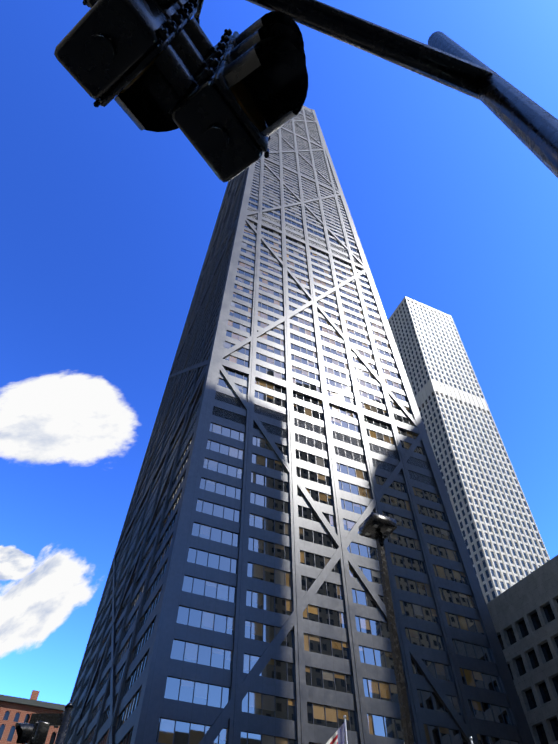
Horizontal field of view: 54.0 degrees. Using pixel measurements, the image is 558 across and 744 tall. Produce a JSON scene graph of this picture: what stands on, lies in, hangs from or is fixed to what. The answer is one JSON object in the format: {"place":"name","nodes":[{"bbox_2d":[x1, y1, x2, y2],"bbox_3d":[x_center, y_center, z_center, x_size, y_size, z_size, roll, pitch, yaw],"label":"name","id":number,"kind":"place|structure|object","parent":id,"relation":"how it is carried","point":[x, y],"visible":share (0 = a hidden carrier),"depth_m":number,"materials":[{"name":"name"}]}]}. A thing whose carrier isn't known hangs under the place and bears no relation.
{"place":"outdoors","nodes":[
{"label":"outdoors","id":0,"kind":"place"},
{"bbox_2d":[0,546,34,584],"bbox_3d":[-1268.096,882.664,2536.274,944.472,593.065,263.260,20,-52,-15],"label":"cloud","id":1,"kind":"structure","parent":0,"point":[16,564],"depth_m":2550.16,"materials":[{"name":"white"}]},
{"bbox_2d":[0,690,65,743],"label":"brick building","id":2,"kind":"structure","parent":0,"point":[14,711],"depth_m":178.25,"materials":[{"name":"red brick"}]},
{"bbox_2d":[0,546,93,656],"bbox_3d":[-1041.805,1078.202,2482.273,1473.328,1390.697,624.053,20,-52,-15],"label":"cloud","id":3,"kind":"structure","parent":0,"point":[43,598],"depth_m":2481.73,"materials":[{"name":"white"}]},
{"bbox_2d":[0,373,136,463],"bbox_3d":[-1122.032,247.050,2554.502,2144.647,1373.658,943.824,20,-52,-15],"label":"cloud","id":4,"kind":"structure","parent":0,"point":[73,418],"depth_m":2604.74,"materials":[{"name":"white"}]},
{"bbox_2d":[0,0,557,704],"label":"sky","id":5,"kind":"structure","parent":0,"point":[107,224],"materials":[{"name":"blue"}]},
{"bbox_3d":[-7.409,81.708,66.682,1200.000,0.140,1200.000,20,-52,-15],"label":"pavement","id":6,"kind":"structure","parent":0,"visible":0},
{"bbox_2d":[15,702,72,743],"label":"traffic signal","id":7,"kind":"object","parent":6,"relation":"on","point":[35,730],"visible":1,"depth_m":9.06,"materials":[{"name":"black paint"}]},
{"bbox_2d":[192,0,203,24],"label":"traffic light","id":8,"kind":"object","parent":6,"relation":"on","point":[198,12],"visible":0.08,"depth_m":5.97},
{"bbox_2d":[54,0,557,181],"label":"traffic signal","id":9,"kind":"object","parent":6,"relation":"on","point":[228,104],"visible":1,"depth_m":2.30,"materials":[{"name":"black paint"}]},
{"bbox_2d":[343,715,347,743],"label":"flagpole","id":10,"kind":"object","parent":6,"relation":"on","point":[344,716],"visible":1,"depth_m":23.44,"materials":[{"name":"silver metal"}]},
{"bbox_2d":[326,722,344,743],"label":"flag","id":11,"kind":"object","parent":10,"relation":"attached to","point":[338,737],"visible":1,"depth_m":23.18,"materials":[{"name":"fabric"}]},
{"bbox_2d":[359,512,413,743],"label":"street lamp","id":12,"kind":"object","parent":6,"relation":"on","point":[379,528],"visible":1,"depth_m":10.82,"materials":[{"name":"brown metal"}]},
{"label":"ground","id":13,"kind":"structure","parent":0,"visible":0},
{"bbox_2d":[64,105,534,743],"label":"skyscraper","id":14,"kind":"structure","parent":13,"relation":"on","point":[154,707],"depth_m":85.64,"materials":[{"name":"grey metal"}]},
{"bbox_2d":[101,106,435,605],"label":"louver bands","id":15,"kind":"object","parent":14,"relation":"attached to","point":[271,429],"depth_m":97.33,"materials":[{"name":"grey metal"}]},
{"bbox_2d":[68,108,519,743],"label":"windows","id":16,"kind":"structure","parent":14,"relation":"attached to","point":[262,704],"depth_m":76.19,"materials":[{"name":"blue glass"}]},
{"bbox_2d":[388,296,549,603],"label":"white tower","id":17,"kind":"structure","parent":13,"relation":"on","point":[505,545],"depth_m":197.70,"materials":[{"name":"concrete"}]},
{"bbox_2d":[487,555,557,743],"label":"grey stone block","id":18,"kind":"structure","parent":13,"relation":"on","point":[523,612],"depth_m":89.47,"materials":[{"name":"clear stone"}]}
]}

